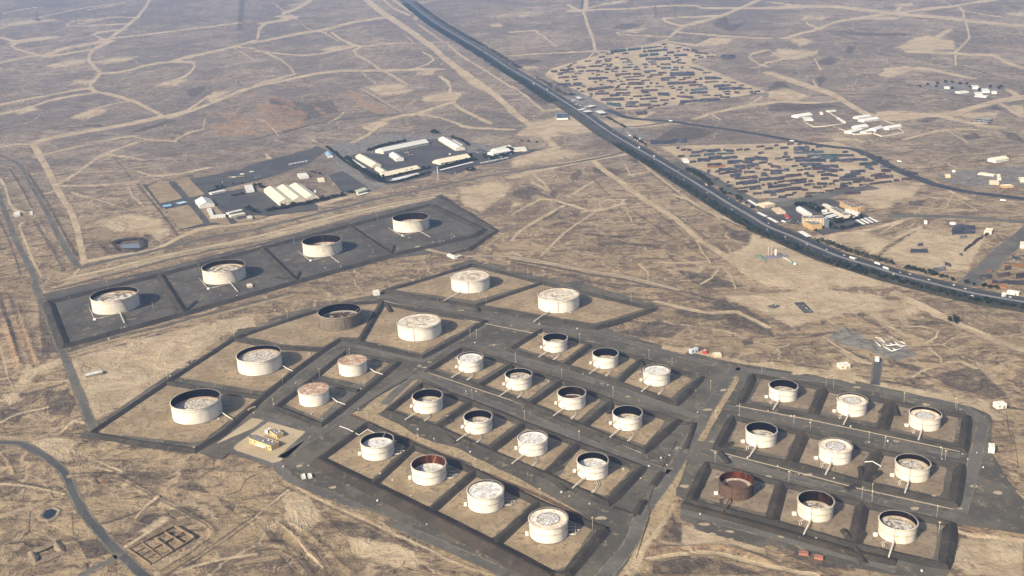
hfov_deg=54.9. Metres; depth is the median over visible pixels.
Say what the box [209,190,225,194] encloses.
long shed
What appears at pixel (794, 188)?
stacked stores
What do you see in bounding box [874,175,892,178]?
stacked stores
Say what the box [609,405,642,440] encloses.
storage tank
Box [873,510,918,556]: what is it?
storage tank
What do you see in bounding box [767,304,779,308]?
laydown pad
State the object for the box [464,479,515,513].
storage tank
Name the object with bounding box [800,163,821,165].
stacked stores
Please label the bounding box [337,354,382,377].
storage tank
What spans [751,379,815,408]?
basin floor
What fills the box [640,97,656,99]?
stacked stores
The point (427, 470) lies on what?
storage tank
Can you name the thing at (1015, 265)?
stacked stores
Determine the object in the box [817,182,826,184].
stacked stores
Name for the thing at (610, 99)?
stacked stores
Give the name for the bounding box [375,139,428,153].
warehouse
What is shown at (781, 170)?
stacked stores
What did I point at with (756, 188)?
stacked stores
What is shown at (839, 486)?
road edge
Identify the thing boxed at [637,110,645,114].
stacked stores
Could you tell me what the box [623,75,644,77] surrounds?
stacked stores
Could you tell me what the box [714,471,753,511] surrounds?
storage tank
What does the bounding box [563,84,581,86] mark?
stacked stores
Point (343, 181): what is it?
yard
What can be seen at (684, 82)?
stacked stores
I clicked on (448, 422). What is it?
earth bund
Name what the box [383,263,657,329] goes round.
earth bund
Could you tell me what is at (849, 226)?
hedge
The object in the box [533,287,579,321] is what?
storage tank
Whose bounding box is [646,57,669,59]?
stacked stores
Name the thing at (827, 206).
hall
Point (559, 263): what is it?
road edge
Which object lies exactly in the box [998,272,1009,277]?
stacked stores
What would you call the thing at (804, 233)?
car shade
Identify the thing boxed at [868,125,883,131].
shed
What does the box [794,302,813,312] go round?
laydown pad
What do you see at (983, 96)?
house
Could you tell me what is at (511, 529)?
earth bund
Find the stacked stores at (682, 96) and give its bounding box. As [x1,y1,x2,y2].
[677,95,692,97]
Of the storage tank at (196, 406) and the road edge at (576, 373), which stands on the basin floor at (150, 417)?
the storage tank at (196, 406)
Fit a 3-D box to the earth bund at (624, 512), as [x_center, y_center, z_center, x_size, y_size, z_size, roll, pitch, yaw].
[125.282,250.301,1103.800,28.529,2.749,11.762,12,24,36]
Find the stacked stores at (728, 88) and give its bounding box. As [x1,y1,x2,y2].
[718,86,742,89]
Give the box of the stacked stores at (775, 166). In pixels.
[770,164,779,168]
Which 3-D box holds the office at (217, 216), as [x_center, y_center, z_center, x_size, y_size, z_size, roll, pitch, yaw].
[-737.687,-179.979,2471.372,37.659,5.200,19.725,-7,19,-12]
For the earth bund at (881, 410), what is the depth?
1310.19 m
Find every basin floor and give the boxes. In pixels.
[98,385,255,442]
[180,341,316,390]
[246,304,377,346]
[286,386,346,418]
[322,354,388,384]
[328,429,405,478]
[365,307,476,352]
[381,451,466,505]
[396,268,533,300]
[397,388,463,420]
[439,355,502,378]
[439,477,529,536]
[447,407,513,443]
[485,285,641,322]
[487,373,550,398]
[498,429,568,469]
[504,520,591,569]
[519,332,583,359]
[538,385,599,419]
[559,449,628,494]
[572,350,635,376]
[591,405,663,444]
[625,368,690,396]
[700,469,773,512]
[731,422,794,455]
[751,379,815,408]
[780,489,854,538]
[800,438,867,476]
[821,392,882,422]
[863,510,936,558]
[873,456,945,495]
[891,407,957,441]
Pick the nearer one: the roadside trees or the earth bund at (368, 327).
the earth bund at (368, 327)
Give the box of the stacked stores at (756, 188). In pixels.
[750,187,760,189]
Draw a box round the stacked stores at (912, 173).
[907,170,916,175]
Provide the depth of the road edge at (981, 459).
1223.19 m
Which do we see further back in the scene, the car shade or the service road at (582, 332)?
the car shade
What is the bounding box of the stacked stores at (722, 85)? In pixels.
[714,84,729,86]
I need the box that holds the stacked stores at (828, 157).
[818,156,837,158]
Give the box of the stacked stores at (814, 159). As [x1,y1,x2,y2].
[795,158,837,161]
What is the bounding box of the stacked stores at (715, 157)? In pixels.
[708,155,721,159]
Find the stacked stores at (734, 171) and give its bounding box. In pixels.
[726,170,741,173]
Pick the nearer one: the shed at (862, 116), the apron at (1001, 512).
the apron at (1001, 512)
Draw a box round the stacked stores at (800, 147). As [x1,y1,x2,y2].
[794,146,808,148]
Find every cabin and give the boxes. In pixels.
[373,289,379,295]
[689,347,697,353]
[988,443,994,453]
[993,401,1006,409]
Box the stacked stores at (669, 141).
[650,138,685,143]
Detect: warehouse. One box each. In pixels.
[195,196,214,208]
[264,182,318,205]
[355,154,380,167]
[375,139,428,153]
[380,165,419,177]
[389,152,403,161]
[432,154,469,164]
[438,136,464,150]
[987,155,1008,162]
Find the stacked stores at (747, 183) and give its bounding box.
[742,181,759,184]
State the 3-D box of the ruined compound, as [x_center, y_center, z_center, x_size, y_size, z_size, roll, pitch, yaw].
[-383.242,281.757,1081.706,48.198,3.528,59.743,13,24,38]
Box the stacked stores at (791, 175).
[783,173,800,177]
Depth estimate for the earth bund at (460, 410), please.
1355.25 m
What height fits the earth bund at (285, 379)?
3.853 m
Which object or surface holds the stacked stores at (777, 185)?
on the ground at (108, 108)
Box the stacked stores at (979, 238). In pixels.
[973,232,988,242]
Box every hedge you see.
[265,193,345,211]
[325,145,360,170]
[345,155,382,181]
[366,140,405,150]
[382,167,429,177]
[383,170,430,182]
[438,159,476,168]
[440,158,470,166]
[483,152,512,158]
[685,167,712,184]
[793,202,821,211]
[830,223,859,228]
[843,215,862,220]
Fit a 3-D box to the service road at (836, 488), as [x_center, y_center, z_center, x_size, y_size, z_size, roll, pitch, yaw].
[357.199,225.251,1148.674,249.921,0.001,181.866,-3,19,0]
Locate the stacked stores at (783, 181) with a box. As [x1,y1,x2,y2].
[778,178,805,182]
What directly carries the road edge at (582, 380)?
on the service road at (626, 392)
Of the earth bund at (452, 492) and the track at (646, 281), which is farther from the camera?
the track at (646, 281)
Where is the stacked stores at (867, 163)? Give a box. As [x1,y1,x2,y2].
[859,162,877,165]
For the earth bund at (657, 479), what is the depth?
1165.68 m
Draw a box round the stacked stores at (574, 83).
[557,82,580,84]
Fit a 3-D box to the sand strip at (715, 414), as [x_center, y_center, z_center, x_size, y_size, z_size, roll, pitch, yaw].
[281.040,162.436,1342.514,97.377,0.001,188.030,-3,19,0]
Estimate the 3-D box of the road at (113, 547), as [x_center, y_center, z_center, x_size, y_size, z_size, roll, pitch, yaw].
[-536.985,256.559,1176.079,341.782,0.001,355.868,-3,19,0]
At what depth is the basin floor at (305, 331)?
1677.92 m
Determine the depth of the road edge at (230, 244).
2226.34 m
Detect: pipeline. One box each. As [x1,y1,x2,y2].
[349,414,601,524]
[352,379,405,412]
[384,300,594,342]
[427,372,640,452]
[636,440,677,557]
[711,450,953,509]
[736,405,959,451]
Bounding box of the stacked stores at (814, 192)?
[806,192,823,193]
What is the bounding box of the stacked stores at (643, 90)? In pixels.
[641,89,657,91]
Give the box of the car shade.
[798,231,810,236]
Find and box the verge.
[400,0,1023,312]
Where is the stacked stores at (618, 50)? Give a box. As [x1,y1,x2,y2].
[610,46,661,51]
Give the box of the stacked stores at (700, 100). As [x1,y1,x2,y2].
[680,97,719,102]
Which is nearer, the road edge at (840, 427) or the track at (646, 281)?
the road edge at (840, 427)
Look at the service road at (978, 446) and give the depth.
1273.58 m
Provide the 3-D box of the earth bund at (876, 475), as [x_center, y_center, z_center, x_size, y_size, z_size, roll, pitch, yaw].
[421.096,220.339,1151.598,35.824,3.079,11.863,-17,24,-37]
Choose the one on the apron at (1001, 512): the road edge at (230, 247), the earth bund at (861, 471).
the earth bund at (861, 471)
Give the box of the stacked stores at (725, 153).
[717,152,733,154]
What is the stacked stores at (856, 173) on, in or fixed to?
on the ground at (108, 108)
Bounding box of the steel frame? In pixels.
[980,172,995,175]
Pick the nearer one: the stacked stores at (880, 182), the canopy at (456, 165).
the stacked stores at (880, 182)
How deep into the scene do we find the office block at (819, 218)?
2165.01 m
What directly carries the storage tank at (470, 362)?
on the basin floor at (488, 364)
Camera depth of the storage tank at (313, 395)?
1401.78 m
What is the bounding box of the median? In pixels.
[406,0,1023,301]
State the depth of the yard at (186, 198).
2636.74 m
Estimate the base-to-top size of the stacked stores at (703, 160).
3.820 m
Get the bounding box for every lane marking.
[407,0,979,293]
[437,21,1009,295]
[447,30,967,292]
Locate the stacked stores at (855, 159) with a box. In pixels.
[839,158,866,160]
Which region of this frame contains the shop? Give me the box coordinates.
[758,202,774,207]
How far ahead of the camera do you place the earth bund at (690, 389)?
1467.56 m
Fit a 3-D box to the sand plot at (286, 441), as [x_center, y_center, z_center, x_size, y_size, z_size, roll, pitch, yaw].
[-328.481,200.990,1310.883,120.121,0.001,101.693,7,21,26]
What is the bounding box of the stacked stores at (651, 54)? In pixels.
[639,53,657,56]
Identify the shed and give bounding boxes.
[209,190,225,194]
[226,209,242,214]
[229,212,245,217]
[244,184,253,192]
[297,173,308,178]
[317,177,324,181]
[325,151,332,157]
[353,187,367,193]
[374,167,386,172]
[447,253,455,258]
[511,147,526,151]
[556,113,567,119]
[772,207,785,213]
[791,112,812,117]
[802,117,813,120]
[844,127,862,133]
[852,124,868,128]
[853,114,871,118]
[858,117,878,121]
[860,130,872,132]
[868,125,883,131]
[883,124,901,129]
[973,121,990,123]
[974,118,992,121]
[984,228,992,233]
[989,180,998,184]
[1000,184,1013,187]
[1007,290,1019,295]
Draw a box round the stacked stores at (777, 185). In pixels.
[768,183,789,188]
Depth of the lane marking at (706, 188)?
2536.22 m
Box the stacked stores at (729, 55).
[721,54,734,57]
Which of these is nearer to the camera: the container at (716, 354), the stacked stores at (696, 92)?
the container at (716, 354)
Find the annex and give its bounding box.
[270,428,283,438]
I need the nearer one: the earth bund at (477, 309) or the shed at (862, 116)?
the earth bund at (477, 309)
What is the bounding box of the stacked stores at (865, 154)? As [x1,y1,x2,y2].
[860,152,871,156]
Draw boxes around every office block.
[802,215,823,225]
[803,221,821,229]
[824,217,828,227]
[839,201,858,211]
[858,205,865,211]
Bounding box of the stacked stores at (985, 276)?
[980,274,990,278]
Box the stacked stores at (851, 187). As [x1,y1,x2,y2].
[834,186,853,189]
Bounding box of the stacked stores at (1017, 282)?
[1008,280,1023,284]
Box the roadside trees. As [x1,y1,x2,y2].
[403,1,893,263]
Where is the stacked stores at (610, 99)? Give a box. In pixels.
[601,97,622,100]
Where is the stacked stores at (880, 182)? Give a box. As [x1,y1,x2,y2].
[870,180,890,184]
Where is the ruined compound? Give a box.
[127,524,194,564]
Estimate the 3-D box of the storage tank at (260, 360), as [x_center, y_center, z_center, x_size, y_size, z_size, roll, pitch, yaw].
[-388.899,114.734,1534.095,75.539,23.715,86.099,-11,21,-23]
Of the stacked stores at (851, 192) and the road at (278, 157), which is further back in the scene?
the road at (278, 157)
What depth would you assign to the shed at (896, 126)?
3195.97 m
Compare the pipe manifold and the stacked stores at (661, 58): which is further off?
the stacked stores at (661, 58)
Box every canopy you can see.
[255,443,266,447]
[393,173,418,179]
[440,162,472,169]
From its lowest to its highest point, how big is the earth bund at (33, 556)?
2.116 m
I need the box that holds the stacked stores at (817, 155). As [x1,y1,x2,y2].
[807,154,837,156]
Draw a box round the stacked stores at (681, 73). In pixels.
[670,71,693,75]
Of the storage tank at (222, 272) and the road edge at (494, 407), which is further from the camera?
the storage tank at (222, 272)
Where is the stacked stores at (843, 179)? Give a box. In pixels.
[833,176,863,181]
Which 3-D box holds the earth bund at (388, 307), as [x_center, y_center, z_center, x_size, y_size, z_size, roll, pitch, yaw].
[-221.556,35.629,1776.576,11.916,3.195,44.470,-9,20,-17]
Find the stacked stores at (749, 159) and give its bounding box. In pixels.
[744,157,753,160]
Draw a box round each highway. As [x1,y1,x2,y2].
[404,0,1023,305]
[408,0,1023,300]
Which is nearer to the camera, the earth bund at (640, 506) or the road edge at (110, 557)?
the road edge at (110, 557)
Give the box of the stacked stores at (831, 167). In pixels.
[826,166,837,168]
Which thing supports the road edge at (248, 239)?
on the track at (97, 271)
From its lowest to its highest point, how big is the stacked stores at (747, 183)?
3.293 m
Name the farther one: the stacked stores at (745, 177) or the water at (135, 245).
the stacked stores at (745, 177)
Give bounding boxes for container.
[712,352,721,357]
[799,551,808,555]
[814,554,822,560]
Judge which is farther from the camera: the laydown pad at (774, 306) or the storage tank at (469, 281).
the storage tank at (469, 281)
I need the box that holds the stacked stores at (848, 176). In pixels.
[839,175,855,178]
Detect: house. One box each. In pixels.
[837,362,849,369]
[955,91,968,93]
[974,95,988,97]
[981,89,989,92]
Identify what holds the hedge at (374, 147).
on the ground at (108, 108)
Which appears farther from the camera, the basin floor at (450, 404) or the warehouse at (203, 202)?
the warehouse at (203, 202)
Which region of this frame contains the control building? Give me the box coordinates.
[249,434,279,450]
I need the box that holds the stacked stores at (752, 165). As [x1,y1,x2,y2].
[746,163,757,167]
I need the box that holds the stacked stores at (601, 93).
[590,92,608,94]
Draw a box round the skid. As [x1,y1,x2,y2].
[84,370,102,377]
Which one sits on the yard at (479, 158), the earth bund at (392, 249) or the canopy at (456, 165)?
the canopy at (456, 165)
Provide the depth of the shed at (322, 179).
2822.05 m
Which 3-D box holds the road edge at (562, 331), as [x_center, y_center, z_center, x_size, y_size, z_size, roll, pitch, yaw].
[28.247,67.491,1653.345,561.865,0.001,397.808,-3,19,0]
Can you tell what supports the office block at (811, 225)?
on the yard at (792, 212)
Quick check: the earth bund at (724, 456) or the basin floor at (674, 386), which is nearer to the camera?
the earth bund at (724, 456)
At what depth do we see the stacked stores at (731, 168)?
2729.17 m
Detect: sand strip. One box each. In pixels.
[352,411,470,462]
[360,379,417,413]
[470,456,587,518]
[618,457,686,575]
[650,496,682,519]
[697,378,738,440]
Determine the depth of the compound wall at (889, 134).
3117.47 m
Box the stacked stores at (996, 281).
[992,279,1007,283]
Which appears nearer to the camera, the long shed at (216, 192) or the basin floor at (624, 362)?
the basin floor at (624, 362)
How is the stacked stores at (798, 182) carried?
on the ground at (108, 108)
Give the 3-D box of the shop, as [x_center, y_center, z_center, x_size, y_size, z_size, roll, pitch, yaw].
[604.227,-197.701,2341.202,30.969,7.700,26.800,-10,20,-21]
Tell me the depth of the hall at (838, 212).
2241.22 m
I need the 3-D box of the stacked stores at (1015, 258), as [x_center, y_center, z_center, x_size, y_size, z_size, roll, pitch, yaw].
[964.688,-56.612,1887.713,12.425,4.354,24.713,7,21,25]
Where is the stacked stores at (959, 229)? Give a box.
[952,224,974,234]
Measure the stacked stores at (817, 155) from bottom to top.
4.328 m
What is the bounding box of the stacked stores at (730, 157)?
[722,155,736,159]
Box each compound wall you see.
[801,120,839,126]
[839,128,871,134]
[873,120,903,136]
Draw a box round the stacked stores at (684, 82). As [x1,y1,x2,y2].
[668,81,695,84]
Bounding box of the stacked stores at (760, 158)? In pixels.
[754,156,766,160]
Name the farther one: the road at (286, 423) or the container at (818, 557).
the road at (286, 423)
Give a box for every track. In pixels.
[57,199,431,286]
[68,197,435,278]
[415,246,680,290]
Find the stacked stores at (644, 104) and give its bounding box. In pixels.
[639,103,649,106]
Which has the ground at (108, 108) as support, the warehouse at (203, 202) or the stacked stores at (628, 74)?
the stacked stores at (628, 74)
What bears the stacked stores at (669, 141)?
on the ground at (108, 108)
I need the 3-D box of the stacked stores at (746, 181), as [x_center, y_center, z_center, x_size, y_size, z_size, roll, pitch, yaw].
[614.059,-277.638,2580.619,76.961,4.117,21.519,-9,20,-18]
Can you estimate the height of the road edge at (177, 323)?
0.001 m
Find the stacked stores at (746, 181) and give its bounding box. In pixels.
[736,179,756,184]
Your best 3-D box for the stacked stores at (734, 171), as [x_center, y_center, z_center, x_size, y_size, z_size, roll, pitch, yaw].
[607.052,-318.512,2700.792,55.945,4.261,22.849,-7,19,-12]
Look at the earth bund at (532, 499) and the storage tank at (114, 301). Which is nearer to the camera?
the earth bund at (532, 499)
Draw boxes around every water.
[43,509,56,517]
[120,243,139,247]
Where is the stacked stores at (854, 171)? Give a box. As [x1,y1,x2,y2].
[850,169,864,172]
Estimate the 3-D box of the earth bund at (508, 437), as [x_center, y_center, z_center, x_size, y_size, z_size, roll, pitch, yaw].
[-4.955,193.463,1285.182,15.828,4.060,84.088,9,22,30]
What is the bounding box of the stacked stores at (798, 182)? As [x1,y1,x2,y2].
[790,180,805,184]
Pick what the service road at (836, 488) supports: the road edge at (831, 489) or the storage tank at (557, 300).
the road edge at (831, 489)
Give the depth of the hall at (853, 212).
2243.98 m
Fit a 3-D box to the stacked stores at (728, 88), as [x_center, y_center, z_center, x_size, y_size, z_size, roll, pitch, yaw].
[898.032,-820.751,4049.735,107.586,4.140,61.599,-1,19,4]
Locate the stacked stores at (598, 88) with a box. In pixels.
[587,85,613,90]
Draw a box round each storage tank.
[89,286,142,322]
[170,388,232,424]
[199,260,249,290]
[236,345,292,376]
[297,382,345,407]
[298,234,344,262]
[317,303,362,330]
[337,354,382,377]
[358,432,404,461]
[389,212,431,236]
[396,313,442,341]
[405,389,443,420]
[408,454,457,486]
[444,269,490,300]
[451,352,483,379]
[456,409,493,442]
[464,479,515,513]
[500,368,532,397]
[511,430,548,465]
[525,507,579,544]
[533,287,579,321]
[539,333,567,359]
[553,386,586,418]
[572,452,608,492]
[589,348,618,375]
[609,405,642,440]
[640,364,670,394]
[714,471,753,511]
[741,421,777,456]
[764,379,797,409]
[792,490,834,534]
[814,437,852,474]
[832,393,867,424]
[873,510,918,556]
[890,453,931,492]
[904,406,941,439]
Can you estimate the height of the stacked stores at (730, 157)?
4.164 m
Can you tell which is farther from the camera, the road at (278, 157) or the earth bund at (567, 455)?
the road at (278, 157)
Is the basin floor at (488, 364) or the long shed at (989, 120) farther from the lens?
the long shed at (989, 120)
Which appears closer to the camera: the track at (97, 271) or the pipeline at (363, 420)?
the pipeline at (363, 420)
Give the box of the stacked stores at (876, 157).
[872,156,881,158]
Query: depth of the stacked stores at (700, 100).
3837.20 m
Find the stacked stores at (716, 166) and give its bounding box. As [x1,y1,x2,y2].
[708,165,724,167]
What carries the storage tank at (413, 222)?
on the apron at (188, 285)
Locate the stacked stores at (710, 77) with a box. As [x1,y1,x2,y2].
[699,76,717,79]
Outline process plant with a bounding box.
[755,246,788,260]
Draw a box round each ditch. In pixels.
[58,205,412,288]
[68,294,295,354]
[69,291,295,351]
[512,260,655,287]
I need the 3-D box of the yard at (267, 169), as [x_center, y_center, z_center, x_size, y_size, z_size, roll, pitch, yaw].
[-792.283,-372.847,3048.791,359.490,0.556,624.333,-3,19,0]
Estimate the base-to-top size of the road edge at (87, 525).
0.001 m
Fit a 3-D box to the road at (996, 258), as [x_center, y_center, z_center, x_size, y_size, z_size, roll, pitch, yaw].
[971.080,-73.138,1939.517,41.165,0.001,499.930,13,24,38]
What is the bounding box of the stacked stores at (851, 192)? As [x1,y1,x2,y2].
[845,191,859,194]
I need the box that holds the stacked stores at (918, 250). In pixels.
[910,249,926,252]
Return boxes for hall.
[796,206,811,214]
[822,204,831,209]
[829,207,850,217]
[845,209,859,215]
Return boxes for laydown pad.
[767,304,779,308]
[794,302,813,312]
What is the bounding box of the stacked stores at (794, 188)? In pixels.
[784,186,800,190]
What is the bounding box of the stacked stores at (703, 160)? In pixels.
[698,158,709,161]
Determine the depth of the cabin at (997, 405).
1302.58 m
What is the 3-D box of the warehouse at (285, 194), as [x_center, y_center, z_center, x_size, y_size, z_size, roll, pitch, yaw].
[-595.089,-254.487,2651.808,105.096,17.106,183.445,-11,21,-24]
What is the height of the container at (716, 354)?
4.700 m
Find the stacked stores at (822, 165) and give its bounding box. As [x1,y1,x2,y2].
[802,164,837,166]
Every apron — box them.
[43,194,492,341]
[79,260,1023,575]
[651,399,675,439]
[726,371,750,403]
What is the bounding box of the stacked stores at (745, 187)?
[743,185,759,188]
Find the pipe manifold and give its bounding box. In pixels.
[874,336,907,351]
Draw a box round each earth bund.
[27,540,65,565]
[36,506,62,522]
[43,203,486,348]
[87,396,266,453]
[88,300,381,432]
[111,237,147,250]
[156,274,185,312]
[167,381,262,398]
[185,301,197,310]
[234,338,322,351]
[259,246,296,280]
[262,349,326,397]
[272,350,401,427]
[296,271,301,278]
[309,457,556,575]
[312,379,359,392]
[318,422,367,457]
[323,302,487,358]
[347,225,390,254]
[357,302,384,341]
[368,422,608,530]
[372,444,415,482]
[382,382,647,506]
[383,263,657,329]
[385,303,393,312]
[390,245,395,252]
[424,347,682,454]
[429,470,476,510]
[436,400,472,426]
[438,196,499,253]
[441,432,458,443]
[442,419,453,424]
[475,304,480,311]
[477,282,541,304]
[478,363,512,385]
[489,422,525,450]
[494,501,540,542]
[506,328,704,406]
[529,380,562,403]
[544,443,579,473]
[550,465,563,472]
[551,479,568,491]
[553,527,610,575]
[564,343,591,364]
[582,400,613,425]
[606,402,614,413]
[611,506,635,517]
[617,359,642,381]
[633,499,647,515]
[640,360,645,372]
[649,471,665,486]
[678,422,696,448]
[680,501,896,565]
[686,461,957,569]
[712,415,966,507]
[717,449,732,463]
[720,441,734,447]
[736,373,972,452]
[765,482,787,520]
[786,432,808,462]
[808,387,828,414]
[840,528,851,540]
[844,482,861,490]
[849,503,868,543]
[853,546,868,563]
[857,466,864,478]
[859,450,883,481]
[859,531,867,539]
[869,470,883,480]
[877,401,893,430]
[877,404,887,413]
[894,403,900,415]
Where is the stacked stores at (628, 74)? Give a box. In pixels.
[615,73,640,74]
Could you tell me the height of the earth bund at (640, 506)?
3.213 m
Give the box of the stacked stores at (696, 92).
[690,91,706,93]
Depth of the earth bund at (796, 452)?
1221.95 m
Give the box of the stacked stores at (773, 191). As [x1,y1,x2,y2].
[763,189,783,193]
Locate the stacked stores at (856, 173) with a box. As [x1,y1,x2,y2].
[845,172,859,174]
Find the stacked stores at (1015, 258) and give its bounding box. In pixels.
[1012,255,1018,260]
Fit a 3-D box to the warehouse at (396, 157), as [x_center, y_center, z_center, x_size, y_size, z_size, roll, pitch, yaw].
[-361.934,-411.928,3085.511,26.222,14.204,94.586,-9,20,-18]
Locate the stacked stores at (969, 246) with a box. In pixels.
[964,242,975,251]
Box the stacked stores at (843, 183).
[840,182,850,185]
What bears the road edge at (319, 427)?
on the service road at (331, 410)
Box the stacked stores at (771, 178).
[758,176,782,180]
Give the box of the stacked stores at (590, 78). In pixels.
[588,77,607,79]
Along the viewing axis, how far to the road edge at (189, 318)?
1771.41 m
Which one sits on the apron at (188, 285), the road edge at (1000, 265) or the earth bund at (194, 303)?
the earth bund at (194, 303)
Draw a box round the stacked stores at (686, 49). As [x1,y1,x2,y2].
[683,48,697,51]
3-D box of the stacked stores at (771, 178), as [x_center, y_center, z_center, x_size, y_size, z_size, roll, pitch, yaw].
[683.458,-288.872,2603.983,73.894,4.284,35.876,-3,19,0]
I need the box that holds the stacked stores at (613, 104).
[606,102,619,106]
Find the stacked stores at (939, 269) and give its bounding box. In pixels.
[933,266,944,271]
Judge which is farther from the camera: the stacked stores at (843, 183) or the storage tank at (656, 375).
the stacked stores at (843, 183)
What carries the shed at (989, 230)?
on the ground at (108, 108)
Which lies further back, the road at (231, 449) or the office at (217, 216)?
the office at (217, 216)
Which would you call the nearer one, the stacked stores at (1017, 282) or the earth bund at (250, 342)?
the earth bund at (250, 342)
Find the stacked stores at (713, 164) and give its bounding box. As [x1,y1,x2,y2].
[707,162,720,166]
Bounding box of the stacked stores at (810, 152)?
[794,150,822,153]
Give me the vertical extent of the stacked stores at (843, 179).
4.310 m
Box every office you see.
[207,208,212,215]
[210,214,225,218]
[487,148,510,155]
[491,145,511,150]
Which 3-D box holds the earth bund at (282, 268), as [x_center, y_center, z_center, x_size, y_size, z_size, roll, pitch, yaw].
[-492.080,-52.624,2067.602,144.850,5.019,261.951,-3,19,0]
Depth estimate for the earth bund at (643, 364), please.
1483.75 m
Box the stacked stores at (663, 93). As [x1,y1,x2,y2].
[658,92,668,95]
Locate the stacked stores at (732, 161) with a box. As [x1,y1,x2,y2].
[727,160,738,163]
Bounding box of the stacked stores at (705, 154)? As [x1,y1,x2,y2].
[689,152,713,156]
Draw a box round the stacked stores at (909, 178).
[902,177,914,179]
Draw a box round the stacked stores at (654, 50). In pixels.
[643,49,666,51]
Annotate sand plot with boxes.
[148,182,181,202]
[166,205,202,228]
[175,178,203,196]
[201,205,229,224]
[218,418,304,462]
[236,215,265,221]
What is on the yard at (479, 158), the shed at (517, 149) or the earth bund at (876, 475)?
the shed at (517, 149)
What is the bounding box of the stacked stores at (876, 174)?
[870,173,884,176]
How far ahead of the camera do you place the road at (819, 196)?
2408.97 m
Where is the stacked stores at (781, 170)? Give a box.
[770,168,788,171]
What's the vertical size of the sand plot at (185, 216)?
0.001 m
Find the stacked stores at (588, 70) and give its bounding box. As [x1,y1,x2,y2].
[578,69,598,71]
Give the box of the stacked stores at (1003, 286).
[988,282,1006,288]
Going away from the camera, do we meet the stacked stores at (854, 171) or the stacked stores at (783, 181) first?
the stacked stores at (783, 181)
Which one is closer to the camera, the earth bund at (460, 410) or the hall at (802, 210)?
the earth bund at (460, 410)
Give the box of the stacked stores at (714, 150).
[708,148,719,151]
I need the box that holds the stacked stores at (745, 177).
[734,175,756,179]
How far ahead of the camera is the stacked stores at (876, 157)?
2787.45 m
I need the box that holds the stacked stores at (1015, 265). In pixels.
[1004,263,1023,267]
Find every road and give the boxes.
[0,155,80,267]
[0,194,97,432]
[0,440,150,575]
[78,151,624,268]
[78,553,120,575]
[187,175,236,222]
[215,319,493,434]
[227,416,272,467]
[245,149,307,164]
[251,413,309,431]
[273,461,508,575]
[278,384,360,457]
[279,376,410,457]
[376,295,724,367]
[380,373,669,472]
[440,341,697,418]
[597,367,738,575]
[605,109,1023,199]
[627,122,669,126]
[671,161,772,210]
[681,509,896,570]
[699,449,955,517]
[723,405,960,457]
[736,367,987,512]
[754,186,878,209]
[871,358,881,384]
[888,215,1023,222]
[957,227,1023,286]
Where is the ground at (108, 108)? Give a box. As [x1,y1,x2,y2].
[0,0,1023,575]
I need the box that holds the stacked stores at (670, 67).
[661,66,682,68]
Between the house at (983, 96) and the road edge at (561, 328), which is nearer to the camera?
the road edge at (561, 328)
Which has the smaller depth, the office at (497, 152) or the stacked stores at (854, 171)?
the stacked stores at (854, 171)
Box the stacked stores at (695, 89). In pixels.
[685,88,706,90]
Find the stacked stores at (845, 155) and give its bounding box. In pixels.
[838,154,853,156]
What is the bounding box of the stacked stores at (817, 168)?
[812,167,825,169]
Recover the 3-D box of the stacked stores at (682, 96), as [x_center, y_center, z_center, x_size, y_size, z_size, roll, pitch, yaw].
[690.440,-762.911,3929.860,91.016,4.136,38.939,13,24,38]
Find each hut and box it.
[14,211,19,216]
[682,158,688,162]
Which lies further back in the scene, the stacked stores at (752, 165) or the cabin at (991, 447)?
the stacked stores at (752, 165)
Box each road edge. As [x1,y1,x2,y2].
[0,154,81,266]
[0,191,100,432]
[0,206,90,437]
[0,439,153,575]
[0,444,136,575]
[2,157,75,267]
[55,199,427,286]
[57,199,432,287]
[57,205,411,288]
[60,205,413,288]
[68,291,294,351]
[68,294,291,352]
[70,196,433,276]
[70,295,296,354]
[71,198,431,278]
[71,292,294,351]
[77,552,116,574]
[83,152,625,268]
[84,151,622,265]
[86,553,122,575]
[217,320,494,440]
[271,463,501,575]
[278,384,353,456]
[282,461,508,569]
[284,375,406,452]
[285,384,361,458]
[287,377,411,457]
[380,294,722,364]
[380,297,720,367]
[381,373,671,469]
[388,377,666,474]
[416,247,676,290]
[429,248,681,289]
[440,341,698,414]
[446,344,693,418]
[513,261,654,287]
[514,260,655,286]
[594,366,730,575]
[604,110,1023,200]
[611,109,1018,196]
[612,373,737,575]
[680,512,894,571]
[698,452,955,518]
[703,448,955,513]
[704,514,896,566]
[726,405,957,453]
[727,409,956,457]
[736,370,976,510]
[740,367,988,512]
[870,358,874,383]
[879,359,882,384]
[887,214,1023,220]
[892,217,1023,223]
[956,226,1023,283]
[977,247,1019,286]
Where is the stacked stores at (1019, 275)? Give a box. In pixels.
[1016,272,1023,278]
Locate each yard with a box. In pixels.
[143,179,234,228]
[191,147,326,191]
[211,188,317,218]
[328,171,366,191]
[350,139,472,184]
[438,147,547,173]
[758,198,876,234]
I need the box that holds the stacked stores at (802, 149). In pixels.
[794,148,808,150]
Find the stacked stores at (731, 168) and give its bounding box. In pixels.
[718,166,744,170]

